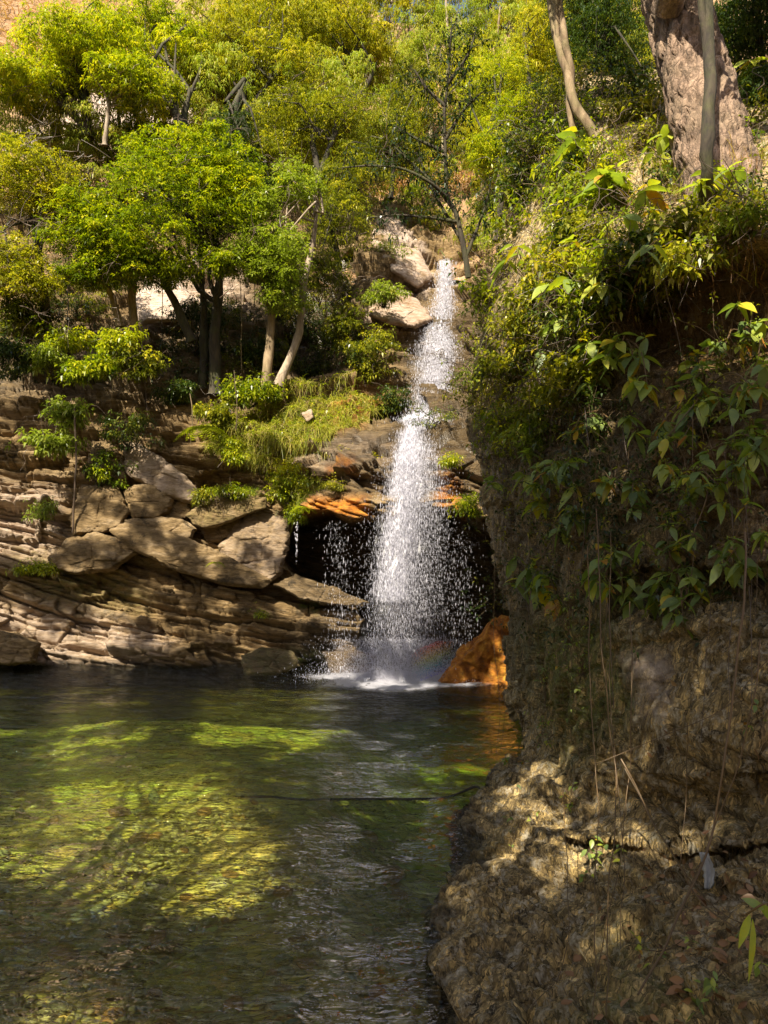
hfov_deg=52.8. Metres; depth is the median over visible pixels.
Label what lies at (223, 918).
river stone
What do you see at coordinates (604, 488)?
broadleaf shrub
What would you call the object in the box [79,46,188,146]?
broadleaf tree
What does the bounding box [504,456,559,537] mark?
creeper
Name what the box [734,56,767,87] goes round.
broadleaf plant
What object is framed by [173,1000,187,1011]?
river stone
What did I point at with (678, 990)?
fallen leaf
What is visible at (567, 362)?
creeper
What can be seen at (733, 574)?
broadleaf shrub
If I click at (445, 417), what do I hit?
shrub
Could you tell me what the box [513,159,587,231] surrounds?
bank shrub
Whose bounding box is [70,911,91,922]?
river stone
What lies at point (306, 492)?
shrub
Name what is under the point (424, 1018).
river stone
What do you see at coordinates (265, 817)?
river stone
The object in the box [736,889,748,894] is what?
fallen leaf
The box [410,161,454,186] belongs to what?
slope shrub
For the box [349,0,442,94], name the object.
pale trunked tree
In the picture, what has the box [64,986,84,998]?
river stone
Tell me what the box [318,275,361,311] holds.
undergrowth shrub
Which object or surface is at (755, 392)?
broadleaf shrub
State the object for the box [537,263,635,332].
bank shrub
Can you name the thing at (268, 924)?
river stone
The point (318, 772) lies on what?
pool bed
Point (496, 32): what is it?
hillside tree
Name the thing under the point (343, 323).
shrub
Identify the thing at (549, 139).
bank shrub
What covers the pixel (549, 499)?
creeper
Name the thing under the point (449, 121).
hillside tree
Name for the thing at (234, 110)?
ivy tree
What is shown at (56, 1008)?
river stone
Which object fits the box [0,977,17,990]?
river stone
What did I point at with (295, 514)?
shrub
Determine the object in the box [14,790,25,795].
river stone
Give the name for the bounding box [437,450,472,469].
shrub
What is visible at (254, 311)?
hanging vine
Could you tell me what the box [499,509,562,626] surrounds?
creeper
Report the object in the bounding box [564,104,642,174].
bank shrub
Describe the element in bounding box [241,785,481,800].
rope
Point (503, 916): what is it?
rock cliff
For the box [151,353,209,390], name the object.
undergrowth shrub
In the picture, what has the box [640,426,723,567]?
creeper
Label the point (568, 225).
bank shrub
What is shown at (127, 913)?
river stone
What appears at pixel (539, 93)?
broadleaf tree
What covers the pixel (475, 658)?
wet rock
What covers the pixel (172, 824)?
river stone
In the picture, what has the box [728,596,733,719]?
hanging root
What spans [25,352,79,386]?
undergrowth shrub
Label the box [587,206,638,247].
grass tuft
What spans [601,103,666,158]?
bank shrub
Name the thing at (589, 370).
bank shrub
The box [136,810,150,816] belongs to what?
river stone
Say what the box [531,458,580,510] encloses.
creeper
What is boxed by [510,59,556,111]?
hillside tree
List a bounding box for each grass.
[0,0,171,61]
[198,369,387,482]
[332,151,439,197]
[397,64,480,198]
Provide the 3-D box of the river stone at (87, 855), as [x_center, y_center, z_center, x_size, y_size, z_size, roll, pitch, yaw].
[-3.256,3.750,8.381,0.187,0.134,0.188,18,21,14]
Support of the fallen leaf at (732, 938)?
on the rock cliff at (503, 916)
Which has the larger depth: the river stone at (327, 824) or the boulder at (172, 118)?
the boulder at (172, 118)
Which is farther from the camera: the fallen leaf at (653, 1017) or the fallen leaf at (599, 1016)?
the fallen leaf at (599, 1016)
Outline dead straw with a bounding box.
[534,219,767,338]
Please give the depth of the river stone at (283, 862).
7.80 m
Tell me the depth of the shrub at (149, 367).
16.70 m
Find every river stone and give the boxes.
[0,820,13,826]
[0,850,8,856]
[0,909,12,918]
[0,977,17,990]
[1,872,10,877]
[2,993,9,999]
[9,931,25,938]
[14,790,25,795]
[15,808,23,814]
[20,965,43,980]
[29,804,41,808]
[36,1006,53,1021]
[38,967,75,991]
[44,802,52,808]
[45,818,59,823]
[46,1000,68,1015]
[47,944,78,964]
[49,842,61,848]
[64,898,78,904]
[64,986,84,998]
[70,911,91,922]
[73,1008,83,1022]
[74,850,93,859]
[74,999,87,1007]
[86,1001,101,1012]
[87,904,103,913]
[87,941,109,957]
[90,916,101,928]
[99,837,123,850]
[99,899,111,907]
[100,1007,125,1023]
[101,846,113,853]
[101,863,112,869]
[106,969,121,977]
[108,807,131,816]
[108,933,131,944]
[108,947,140,968]
[112,893,130,900]
[115,845,129,857]
[121,911,131,919]
[126,979,132,987]
[128,832,148,843]
[128,843,135,851]
[128,1012,147,1023]
[132,824,140,829]
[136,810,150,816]
[137,1001,153,1010]
[138,891,148,899]
[143,876,168,892]
[147,929,165,946]
[147,988,162,996]
[148,790,159,803]
[148,831,162,840]
[149,856,163,861]
[149,956,169,972]
[150,902,161,909]
[151,915,167,926]
[156,1001,165,1009]
[156,1017,177,1023]
[159,834,169,841]
[162,940,176,954]
[165,817,178,826]
[166,886,175,893]
[169,920,184,932]
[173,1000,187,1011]
[177,834,200,846]
[177,970,194,980]
[179,893,192,900]
[180,846,188,852]
[184,925,194,931]
[197,807,212,815]
[197,915,216,927]
[199,1001,223,1018]
[205,877,232,890]
[207,793,221,802]
[221,917,228,923]
[222,818,234,824]
[222,870,238,878]
[222,995,244,1013]
[223,936,232,944]
[223,968,242,981]
[224,948,242,964]
[231,779,242,784]
[232,879,261,893]
[243,854,251,859]
[250,799,258,804]
[255,814,272,824]
[261,976,280,987]
[263,920,273,925]
[264,994,300,1015]
[268,867,275,873]
[270,899,281,909]
[272,885,292,897]
[272,984,291,991]
[277,860,290,867]
[282,1017,304,1023]
[292,943,312,951]
[294,955,317,970]
[298,985,305,989]
[298,993,319,1016]
[317,906,331,915]
[318,952,343,969]
[321,917,331,925]
[321,985,363,1023]
[325,822,332,828]
[326,868,335,872]
[327,934,335,942]
[330,965,343,981]
[331,905,347,915]
[334,806,342,811]
[336,923,374,944]
[337,840,344,846]
[339,800,349,807]
[340,914,358,922]
[340,972,355,985]
[344,957,361,966]
[359,1012,379,1023]
[367,947,379,957]
[369,983,385,999]
[378,865,405,883]
[378,885,387,892]
[380,1002,392,1014]
[388,887,408,899]
[389,959,416,973]
[392,1015,414,1023]
[400,930,414,945]
[401,967,427,996]
[410,953,424,959]
[416,898,431,908]
[417,944,427,952]
[418,1006,429,1022]
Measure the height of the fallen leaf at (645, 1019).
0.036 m
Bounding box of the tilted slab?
[123,443,197,503]
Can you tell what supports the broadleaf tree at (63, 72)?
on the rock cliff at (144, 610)
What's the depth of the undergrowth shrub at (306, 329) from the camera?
20.33 m
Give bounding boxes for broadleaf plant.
[489,243,537,290]
[531,276,585,311]
[553,126,593,186]
[557,234,607,273]
[568,160,633,211]
[568,262,635,300]
[598,179,672,241]
[625,238,693,289]
[639,124,674,171]
[675,161,755,197]
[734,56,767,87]
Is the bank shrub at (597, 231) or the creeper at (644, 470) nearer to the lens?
the creeper at (644, 470)
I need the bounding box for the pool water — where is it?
[0,642,523,1023]
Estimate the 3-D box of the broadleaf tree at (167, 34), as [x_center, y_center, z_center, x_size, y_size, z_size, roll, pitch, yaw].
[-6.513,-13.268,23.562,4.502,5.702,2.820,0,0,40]
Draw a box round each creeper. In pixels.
[448,423,511,533]
[459,462,497,518]
[459,492,512,548]
[461,561,510,651]
[465,535,503,613]
[472,406,516,481]
[473,523,527,628]
[473,576,504,608]
[495,452,537,533]
[496,426,542,508]
[497,372,586,455]
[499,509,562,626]
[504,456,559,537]
[512,489,552,607]
[515,509,563,585]
[516,581,567,644]
[519,481,571,553]
[523,403,575,466]
[525,548,627,641]
[526,481,630,637]
[527,492,593,577]
[529,356,571,439]
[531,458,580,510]
[532,428,606,546]
[534,331,599,382]
[536,382,603,443]
[536,437,607,573]
[538,290,566,409]
[538,350,612,451]
[538,508,650,605]
[545,478,638,542]
[546,309,653,427]
[546,407,627,533]
[546,499,649,619]
[547,467,632,571]
[554,384,614,491]
[554,438,645,529]
[556,421,623,503]
[556,432,625,579]
[557,422,623,504]
[559,370,682,437]
[562,388,618,441]
[566,465,659,548]
[567,347,718,512]
[576,416,653,550]
[585,338,692,451]
[601,481,718,599]
[606,472,719,658]
[619,400,693,512]
[628,373,729,515]
[629,523,704,618]
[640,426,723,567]
[641,358,752,456]
[655,393,745,531]
[662,302,762,382]
[684,308,767,425]
[685,292,746,407]
[691,512,767,647]
[692,508,747,605]
[693,339,767,410]
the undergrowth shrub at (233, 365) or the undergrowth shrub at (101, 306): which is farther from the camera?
the undergrowth shrub at (101, 306)
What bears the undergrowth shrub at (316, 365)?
on the rock cliff at (144, 610)
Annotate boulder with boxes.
[0,630,40,665]
[18,126,41,149]
[47,532,138,574]
[68,95,116,127]
[68,484,129,535]
[86,440,127,488]
[103,113,135,128]
[123,484,173,518]
[124,516,196,538]
[136,283,195,323]
[149,103,198,126]
[164,499,190,519]
[185,495,267,528]
[199,517,243,542]
[218,511,289,563]
[241,647,299,675]
[243,555,284,579]
[302,409,313,421]
[322,649,376,673]
[368,294,432,328]
[371,217,433,287]
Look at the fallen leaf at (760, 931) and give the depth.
3.62 m
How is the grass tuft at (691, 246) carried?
on the rock cliff at (503, 916)
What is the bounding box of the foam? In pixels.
[315,670,478,690]
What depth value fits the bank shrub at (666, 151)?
10.30 m
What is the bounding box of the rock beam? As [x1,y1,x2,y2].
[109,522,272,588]
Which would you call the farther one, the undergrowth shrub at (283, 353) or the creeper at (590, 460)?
the undergrowth shrub at (283, 353)
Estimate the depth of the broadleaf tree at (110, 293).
17.04 m
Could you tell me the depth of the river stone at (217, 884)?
7.41 m
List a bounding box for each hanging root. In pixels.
[493,566,499,751]
[494,603,510,766]
[521,523,561,641]
[530,787,569,1008]
[538,617,541,721]
[568,549,571,667]
[580,407,590,580]
[587,546,598,1023]
[596,509,616,1015]
[597,602,632,971]
[597,660,767,763]
[601,585,608,666]
[608,604,613,707]
[609,532,624,948]
[620,759,739,929]
[622,428,636,499]
[624,768,765,930]
[637,532,746,995]
[664,279,682,361]
[666,520,667,576]
[680,722,687,863]
[684,639,760,898]
[690,418,695,609]
[701,599,710,740]
[724,452,735,555]
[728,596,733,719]
[730,407,732,526]
[733,425,738,523]
[739,475,750,595]
[741,465,751,601]
[749,586,751,715]
[755,520,757,623]
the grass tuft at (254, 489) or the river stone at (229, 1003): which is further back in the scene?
the grass tuft at (254, 489)
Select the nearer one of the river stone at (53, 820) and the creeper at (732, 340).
the creeper at (732, 340)
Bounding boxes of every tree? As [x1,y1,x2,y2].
[0,0,164,141]
[0,94,50,180]
[0,96,108,347]
[0,175,173,333]
[1,84,125,229]
[39,90,176,221]
[47,97,300,395]
[58,261,123,328]
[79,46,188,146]
[97,69,209,217]
[110,247,204,342]
[118,0,213,136]
[146,32,281,220]
[165,0,345,140]
[173,0,239,95]
[181,31,297,164]
[202,0,256,14]
[202,77,290,221]
[210,0,348,81]
[216,60,337,195]
[217,217,315,386]
[222,145,335,388]
[228,1,337,48]
[241,56,381,187]
[251,110,341,211]
[255,41,402,220]
[281,108,402,302]
[284,56,373,159]
[288,0,400,104]
[290,41,377,159]
[324,0,384,119]
[346,70,440,200]
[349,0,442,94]
[359,4,443,137]
[380,1,436,92]
[396,0,461,153]
[398,0,494,173]
[409,28,545,198]
[425,1,494,161]
[435,94,518,217]
[444,0,516,55]
[446,0,555,128]
[451,40,540,242]
[477,0,534,60]
[493,69,564,175]
[508,0,572,105]
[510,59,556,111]
[531,48,581,87]
[536,0,659,93]
[546,0,601,139]
[573,30,654,70]
[574,25,655,69]
[615,0,647,29]
[622,13,653,66]
[640,0,762,203]
[697,0,716,210]
[713,0,767,106]
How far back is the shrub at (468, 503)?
14.55 m
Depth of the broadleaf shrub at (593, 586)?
7.04 m
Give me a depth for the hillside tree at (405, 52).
30.29 m
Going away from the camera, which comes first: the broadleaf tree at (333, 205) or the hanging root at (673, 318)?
the hanging root at (673, 318)
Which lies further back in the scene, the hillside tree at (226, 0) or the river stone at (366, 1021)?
the hillside tree at (226, 0)
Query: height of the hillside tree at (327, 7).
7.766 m
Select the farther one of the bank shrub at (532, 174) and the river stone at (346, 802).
the bank shrub at (532, 174)
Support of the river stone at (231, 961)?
on the pool bed
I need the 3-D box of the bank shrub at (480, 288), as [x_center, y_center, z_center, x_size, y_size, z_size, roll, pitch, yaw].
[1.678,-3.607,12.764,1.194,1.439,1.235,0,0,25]
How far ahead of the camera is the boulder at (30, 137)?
27.68 m
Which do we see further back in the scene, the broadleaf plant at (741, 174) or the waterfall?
the waterfall
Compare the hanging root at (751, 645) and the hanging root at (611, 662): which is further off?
the hanging root at (611, 662)
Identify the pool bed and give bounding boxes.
[0,715,523,1023]
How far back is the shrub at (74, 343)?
16.72 m
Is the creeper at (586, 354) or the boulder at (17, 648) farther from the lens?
the boulder at (17, 648)
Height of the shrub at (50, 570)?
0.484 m
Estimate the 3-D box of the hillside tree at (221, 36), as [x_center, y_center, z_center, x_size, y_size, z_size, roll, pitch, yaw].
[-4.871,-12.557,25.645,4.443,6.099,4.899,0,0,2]
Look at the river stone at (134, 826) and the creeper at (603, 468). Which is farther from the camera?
the river stone at (134, 826)
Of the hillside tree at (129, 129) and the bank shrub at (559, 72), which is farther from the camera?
the hillside tree at (129, 129)
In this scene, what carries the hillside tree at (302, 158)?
on the hillside
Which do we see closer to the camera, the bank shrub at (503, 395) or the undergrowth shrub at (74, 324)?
the bank shrub at (503, 395)
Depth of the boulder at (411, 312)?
20.05 m
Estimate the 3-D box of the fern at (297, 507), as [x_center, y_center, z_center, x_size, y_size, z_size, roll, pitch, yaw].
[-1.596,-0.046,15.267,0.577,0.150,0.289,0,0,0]
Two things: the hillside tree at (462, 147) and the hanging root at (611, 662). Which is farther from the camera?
the hillside tree at (462, 147)
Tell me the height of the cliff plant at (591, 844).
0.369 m
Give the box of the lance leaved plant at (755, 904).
[738,898,767,982]
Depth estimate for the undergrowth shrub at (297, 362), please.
18.68 m
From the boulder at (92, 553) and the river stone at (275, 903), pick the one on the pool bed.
the river stone at (275, 903)
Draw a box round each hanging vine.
[67,263,69,327]
[72,407,76,531]
[108,324,112,416]
[141,324,147,414]
[162,290,162,351]
[190,394,192,443]
[234,370,236,428]
[240,279,241,369]
[245,265,254,358]
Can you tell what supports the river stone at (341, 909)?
on the pool bed
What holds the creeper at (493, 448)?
attached to the rock cliff at (503, 916)
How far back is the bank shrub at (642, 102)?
12.13 m
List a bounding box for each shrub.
[0,285,83,342]
[0,320,48,383]
[5,412,91,471]
[5,557,37,576]
[7,336,77,373]
[17,328,81,375]
[20,394,105,432]
[22,496,59,522]
[24,554,62,576]
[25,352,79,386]
[26,283,72,307]
[31,315,103,359]
[35,256,71,306]
[45,254,72,280]
[46,346,143,400]
[47,253,73,293]
[50,288,104,332]
[53,312,123,350]
[54,321,97,350]
[66,289,122,324]
[67,281,122,303]
[77,429,138,489]
[87,308,151,357]
[90,282,138,305]
[93,397,166,451]
[107,343,173,382]
[133,328,197,361]
[147,377,215,407]
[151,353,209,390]
[155,292,234,353]
[172,323,228,356]
[186,332,249,359]
[187,485,218,506]
[192,394,247,437]
[196,287,238,310]
[196,291,247,330]
[199,474,253,515]
[211,298,263,339]
[212,433,250,467]
[214,370,287,410]
[221,338,262,374]
[222,335,279,376]
[229,320,285,374]
[236,345,304,376]
[237,597,271,619]
[238,333,302,366]
[238,335,298,367]
[248,291,316,323]
[254,286,310,339]
[260,456,318,508]
[268,471,334,533]
[277,308,317,340]
[283,499,310,525]
[287,309,329,342]
[287,339,331,376]
[290,289,338,313]
[291,296,363,330]
[293,345,337,377]
[301,309,366,347]
[308,327,338,352]
[310,471,346,491]
[314,445,383,457]
[317,336,377,384]
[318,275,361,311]
[320,291,372,350]
[324,319,388,351]
[325,322,408,396]
[353,277,411,318]
[356,228,417,259]
[373,383,416,415]
[379,176,433,197]
[381,182,437,212]
[396,162,449,182]
[399,179,431,212]
[400,395,458,431]
[403,201,447,231]
[409,129,449,157]
[410,153,458,181]
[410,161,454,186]
[418,131,453,153]
[423,340,496,420]
[431,353,489,434]
[432,154,470,178]
[436,193,481,223]
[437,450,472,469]
[443,210,492,268]
[443,246,500,323]
[443,380,524,457]
[446,484,485,523]
[456,300,504,376]
[461,172,498,209]
[461,185,498,214]
[461,213,502,234]
[463,183,532,265]
[465,401,526,482]
[466,324,533,400]
[469,147,538,208]
[469,194,533,280]
[471,102,540,197]
[473,206,504,249]
[473,357,525,423]
[474,307,541,392]
[475,150,545,222]
[477,293,542,350]
[483,448,590,554]
[484,259,550,345]
[487,364,557,445]
[489,405,562,465]
[492,68,607,128]
[498,103,555,161]
[498,297,559,357]
[499,228,553,285]
[500,116,583,182]
[502,348,597,426]
[503,238,578,314]
[504,553,565,620]
[505,128,553,213]
[506,108,562,185]
[509,223,592,276]
[512,326,580,399]
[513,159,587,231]
[517,253,592,327]
[519,97,593,153]
[522,180,579,257]
[524,192,590,272]
[524,285,608,360]
[526,173,598,266]
[527,197,630,262]
[529,127,582,203]
[531,51,619,106]
[533,146,596,233]
[533,159,610,207]
[533,314,590,372]
[534,94,613,171]
[534,117,613,192]
[535,126,620,185]
[535,279,625,373]
[537,199,658,299]
[537,232,603,294]
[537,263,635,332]
[537,326,617,399]
[547,75,629,129]
[554,183,637,251]
[557,148,653,219]
[557,407,646,458]
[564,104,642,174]
[567,202,673,321]
[570,322,662,408]
[571,231,670,334]
[575,56,639,105]
[577,160,689,249]
[578,543,645,618]
[580,68,659,135]
[584,465,650,520]
[586,52,661,100]
[591,217,753,322]
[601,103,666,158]
[606,66,666,133]
[621,149,691,206]
[624,521,709,639]
[626,231,700,338]
[630,151,767,211]
[636,146,671,164]
[636,169,740,260]
[638,345,767,458]
[651,458,740,549]
[679,159,767,292]
[690,160,767,279]
[695,403,767,503]
[698,301,767,377]
[700,150,767,214]
[707,495,767,588]
[737,60,764,97]
[738,115,767,158]
[739,66,767,128]
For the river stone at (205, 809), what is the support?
on the pool bed
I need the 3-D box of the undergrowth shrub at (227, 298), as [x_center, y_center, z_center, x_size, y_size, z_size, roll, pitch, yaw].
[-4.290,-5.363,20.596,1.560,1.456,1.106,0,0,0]
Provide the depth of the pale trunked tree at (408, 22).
32.23 m
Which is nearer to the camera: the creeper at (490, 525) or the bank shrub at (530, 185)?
the creeper at (490, 525)
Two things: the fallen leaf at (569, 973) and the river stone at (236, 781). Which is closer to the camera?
the fallen leaf at (569, 973)
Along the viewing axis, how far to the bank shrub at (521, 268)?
10.91 m
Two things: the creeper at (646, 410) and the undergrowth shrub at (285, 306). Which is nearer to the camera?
the creeper at (646, 410)
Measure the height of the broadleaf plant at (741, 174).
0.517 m
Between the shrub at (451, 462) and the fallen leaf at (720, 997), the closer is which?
the fallen leaf at (720, 997)
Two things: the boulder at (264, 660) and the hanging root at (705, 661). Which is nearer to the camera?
the hanging root at (705, 661)
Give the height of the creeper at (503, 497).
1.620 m
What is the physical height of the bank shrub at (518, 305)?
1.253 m
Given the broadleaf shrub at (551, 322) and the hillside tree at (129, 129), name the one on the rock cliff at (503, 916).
the broadleaf shrub at (551, 322)
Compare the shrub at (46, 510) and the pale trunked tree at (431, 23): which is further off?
the pale trunked tree at (431, 23)
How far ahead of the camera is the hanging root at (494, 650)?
10.42 m
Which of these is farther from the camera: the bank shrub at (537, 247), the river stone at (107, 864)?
the bank shrub at (537, 247)
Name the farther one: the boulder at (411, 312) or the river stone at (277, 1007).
the boulder at (411, 312)
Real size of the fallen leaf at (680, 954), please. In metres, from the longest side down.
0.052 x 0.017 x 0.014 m
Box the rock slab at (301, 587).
[273,574,369,607]
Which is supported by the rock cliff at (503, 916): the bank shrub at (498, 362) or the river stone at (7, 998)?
the bank shrub at (498, 362)
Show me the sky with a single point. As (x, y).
(384, 0)
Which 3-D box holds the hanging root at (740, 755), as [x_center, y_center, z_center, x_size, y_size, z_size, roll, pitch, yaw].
[1.955,1.468,4.510,0.888,1.376,0.129,0,0,-33]
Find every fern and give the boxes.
[173,425,230,441]
[206,562,224,567]
[291,506,309,512]
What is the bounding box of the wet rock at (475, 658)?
[433,615,509,697]
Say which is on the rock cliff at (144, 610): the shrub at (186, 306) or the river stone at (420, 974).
the shrub at (186, 306)
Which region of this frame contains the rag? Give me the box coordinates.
[699,852,714,888]
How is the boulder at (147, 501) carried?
on the boulder at (181, 527)
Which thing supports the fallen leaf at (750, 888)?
on the rock cliff at (503, 916)
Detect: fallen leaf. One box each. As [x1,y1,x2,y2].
[561,999,571,1004]
[564,971,573,976]
[573,954,580,961]
[594,1014,603,1019]
[620,998,629,1006]
[643,1015,650,1021]
[650,1014,657,1020]
[666,985,681,994]
[669,975,683,984]
[674,940,685,946]
[674,952,683,956]
[675,988,685,992]
[679,955,686,962]
[679,997,690,1004]
[681,911,685,921]
[686,930,699,934]
[708,911,716,918]
[712,947,728,957]
[712,952,726,960]
[713,993,725,1000]
[717,939,728,946]
[727,936,738,941]
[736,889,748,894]
[738,1001,746,1008]
[740,893,755,898]
[745,940,749,949]
[746,883,753,892]
[748,871,757,878]
[754,924,762,934]
[756,947,763,953]
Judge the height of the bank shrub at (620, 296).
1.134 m
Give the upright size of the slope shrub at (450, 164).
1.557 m
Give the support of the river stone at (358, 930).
on the pool bed
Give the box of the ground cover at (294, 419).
[207,373,378,466]
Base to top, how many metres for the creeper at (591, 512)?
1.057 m
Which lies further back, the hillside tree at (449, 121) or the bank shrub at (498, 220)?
the hillside tree at (449, 121)
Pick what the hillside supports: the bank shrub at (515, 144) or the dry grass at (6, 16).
the dry grass at (6, 16)
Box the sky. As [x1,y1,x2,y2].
[378,0,519,27]
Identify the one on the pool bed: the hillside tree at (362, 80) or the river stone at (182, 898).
the river stone at (182, 898)
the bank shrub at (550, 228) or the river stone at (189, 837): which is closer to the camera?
the river stone at (189, 837)
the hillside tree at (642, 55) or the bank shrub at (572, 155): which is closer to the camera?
the bank shrub at (572, 155)
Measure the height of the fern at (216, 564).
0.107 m
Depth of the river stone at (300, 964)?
5.89 m
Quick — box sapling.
[323,1,504,278]
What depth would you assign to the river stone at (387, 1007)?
5.17 m
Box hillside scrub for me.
[0,0,503,265]
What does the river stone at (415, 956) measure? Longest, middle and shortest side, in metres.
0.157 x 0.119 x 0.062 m
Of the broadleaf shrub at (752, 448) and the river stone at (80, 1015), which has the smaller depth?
the river stone at (80, 1015)
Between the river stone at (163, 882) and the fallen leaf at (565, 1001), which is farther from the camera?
the river stone at (163, 882)
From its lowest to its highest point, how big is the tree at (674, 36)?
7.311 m
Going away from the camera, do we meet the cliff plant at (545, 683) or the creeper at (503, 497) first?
the cliff plant at (545, 683)
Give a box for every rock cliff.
[0,192,508,726]
[423,70,767,1023]
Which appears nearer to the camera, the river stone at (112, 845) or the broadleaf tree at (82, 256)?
the river stone at (112, 845)
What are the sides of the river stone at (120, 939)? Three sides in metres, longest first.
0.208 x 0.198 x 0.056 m
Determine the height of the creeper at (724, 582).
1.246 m
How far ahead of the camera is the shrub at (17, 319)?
17.05 m
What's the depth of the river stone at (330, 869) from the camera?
8.04 m
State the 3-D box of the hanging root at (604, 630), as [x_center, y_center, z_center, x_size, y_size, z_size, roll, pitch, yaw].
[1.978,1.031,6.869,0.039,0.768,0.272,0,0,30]
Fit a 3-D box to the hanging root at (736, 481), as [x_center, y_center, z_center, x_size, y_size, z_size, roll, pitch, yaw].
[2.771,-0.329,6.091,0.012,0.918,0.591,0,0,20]
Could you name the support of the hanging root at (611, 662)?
hanging from the rock cliff at (503, 916)
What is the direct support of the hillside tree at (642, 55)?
on the hillside
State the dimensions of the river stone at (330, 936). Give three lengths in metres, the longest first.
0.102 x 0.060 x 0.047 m
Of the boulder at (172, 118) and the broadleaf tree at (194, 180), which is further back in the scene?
the boulder at (172, 118)
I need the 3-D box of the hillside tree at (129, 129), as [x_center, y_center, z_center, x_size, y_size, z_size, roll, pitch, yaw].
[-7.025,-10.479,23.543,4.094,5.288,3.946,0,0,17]
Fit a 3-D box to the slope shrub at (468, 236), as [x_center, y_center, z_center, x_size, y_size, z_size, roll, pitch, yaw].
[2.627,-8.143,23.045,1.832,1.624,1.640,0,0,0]
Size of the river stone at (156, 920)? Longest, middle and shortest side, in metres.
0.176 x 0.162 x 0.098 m
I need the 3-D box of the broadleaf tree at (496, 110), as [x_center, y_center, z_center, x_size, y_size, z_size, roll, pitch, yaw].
[2.518,-8.137,17.537,2.006,5.097,3.590,0,0,0]
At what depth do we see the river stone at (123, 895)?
7.45 m
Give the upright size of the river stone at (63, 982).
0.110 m
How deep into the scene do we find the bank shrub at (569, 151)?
11.21 m
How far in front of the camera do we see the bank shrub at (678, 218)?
7.91 m
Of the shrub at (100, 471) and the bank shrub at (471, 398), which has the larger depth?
the shrub at (100, 471)
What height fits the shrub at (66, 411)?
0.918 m
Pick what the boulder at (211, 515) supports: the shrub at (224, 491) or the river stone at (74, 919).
the shrub at (224, 491)
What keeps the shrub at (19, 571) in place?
on the rock cliff at (144, 610)
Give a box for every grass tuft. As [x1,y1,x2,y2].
[205,483,269,502]
[584,140,617,173]
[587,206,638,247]
[604,170,680,212]
[607,120,659,160]
[614,132,668,176]
[620,97,666,161]
[660,158,686,202]
[668,212,712,289]
[676,184,736,219]
[698,210,745,267]
[715,237,767,287]
[721,132,767,178]
[723,179,767,257]
[757,128,767,164]
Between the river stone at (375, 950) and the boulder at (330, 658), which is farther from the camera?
the boulder at (330, 658)
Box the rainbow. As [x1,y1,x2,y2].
[412,641,456,680]
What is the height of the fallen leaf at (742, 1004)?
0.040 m
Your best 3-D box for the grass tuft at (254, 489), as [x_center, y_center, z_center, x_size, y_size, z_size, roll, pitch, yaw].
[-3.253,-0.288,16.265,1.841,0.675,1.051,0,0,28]
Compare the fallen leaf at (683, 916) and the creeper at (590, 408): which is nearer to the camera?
the fallen leaf at (683, 916)
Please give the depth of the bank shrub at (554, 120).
13.21 m
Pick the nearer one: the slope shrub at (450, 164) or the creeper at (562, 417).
the creeper at (562, 417)
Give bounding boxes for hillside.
[0,0,764,285]
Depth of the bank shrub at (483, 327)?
12.02 m
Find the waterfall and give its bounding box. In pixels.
[274,258,483,683]
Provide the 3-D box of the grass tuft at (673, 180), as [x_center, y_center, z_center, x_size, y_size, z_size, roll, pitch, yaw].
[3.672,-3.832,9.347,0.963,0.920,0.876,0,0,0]
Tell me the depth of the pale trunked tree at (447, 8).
30.31 m
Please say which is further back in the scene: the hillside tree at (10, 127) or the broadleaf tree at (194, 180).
the hillside tree at (10, 127)
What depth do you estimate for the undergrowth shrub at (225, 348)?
18.89 m
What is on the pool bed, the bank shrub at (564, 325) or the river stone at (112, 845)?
the river stone at (112, 845)
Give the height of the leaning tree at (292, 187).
5.901 m
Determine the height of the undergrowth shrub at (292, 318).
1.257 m
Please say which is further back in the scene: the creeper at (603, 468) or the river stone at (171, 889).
the creeper at (603, 468)
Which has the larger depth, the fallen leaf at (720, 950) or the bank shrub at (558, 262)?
the bank shrub at (558, 262)
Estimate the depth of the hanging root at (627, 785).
5.32 m
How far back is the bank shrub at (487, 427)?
10.85 m
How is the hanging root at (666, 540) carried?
hanging from the rock cliff at (503, 916)
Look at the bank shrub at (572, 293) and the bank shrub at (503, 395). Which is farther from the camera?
the bank shrub at (503, 395)
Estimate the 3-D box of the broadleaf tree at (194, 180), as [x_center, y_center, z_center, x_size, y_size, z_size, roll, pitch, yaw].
[-4.637,-5.894,17.192,5.495,6.366,3.848,0,0,0]
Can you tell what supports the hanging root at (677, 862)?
hanging from the rock cliff at (503, 916)
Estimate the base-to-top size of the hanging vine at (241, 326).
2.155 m
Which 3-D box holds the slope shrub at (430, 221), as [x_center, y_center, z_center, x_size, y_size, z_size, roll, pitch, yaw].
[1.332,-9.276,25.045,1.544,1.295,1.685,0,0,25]
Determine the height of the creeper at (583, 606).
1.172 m
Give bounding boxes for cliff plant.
[499,756,528,764]
[503,784,538,846]
[523,637,553,747]
[536,720,552,746]
[546,557,581,721]
[560,782,582,814]
[564,615,593,741]
[579,836,626,882]
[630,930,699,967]
[684,930,767,1022]
[743,699,766,734]
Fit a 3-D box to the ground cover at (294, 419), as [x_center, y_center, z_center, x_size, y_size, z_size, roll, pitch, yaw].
[-1.964,-2.072,17.220,3.864,2.273,2.410,0,0,0]
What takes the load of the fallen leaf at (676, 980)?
on the rock cliff at (503, 916)
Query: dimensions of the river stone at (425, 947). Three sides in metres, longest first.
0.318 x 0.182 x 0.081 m
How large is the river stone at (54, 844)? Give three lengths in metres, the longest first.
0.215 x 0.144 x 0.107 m
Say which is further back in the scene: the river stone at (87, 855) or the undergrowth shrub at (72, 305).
the undergrowth shrub at (72, 305)

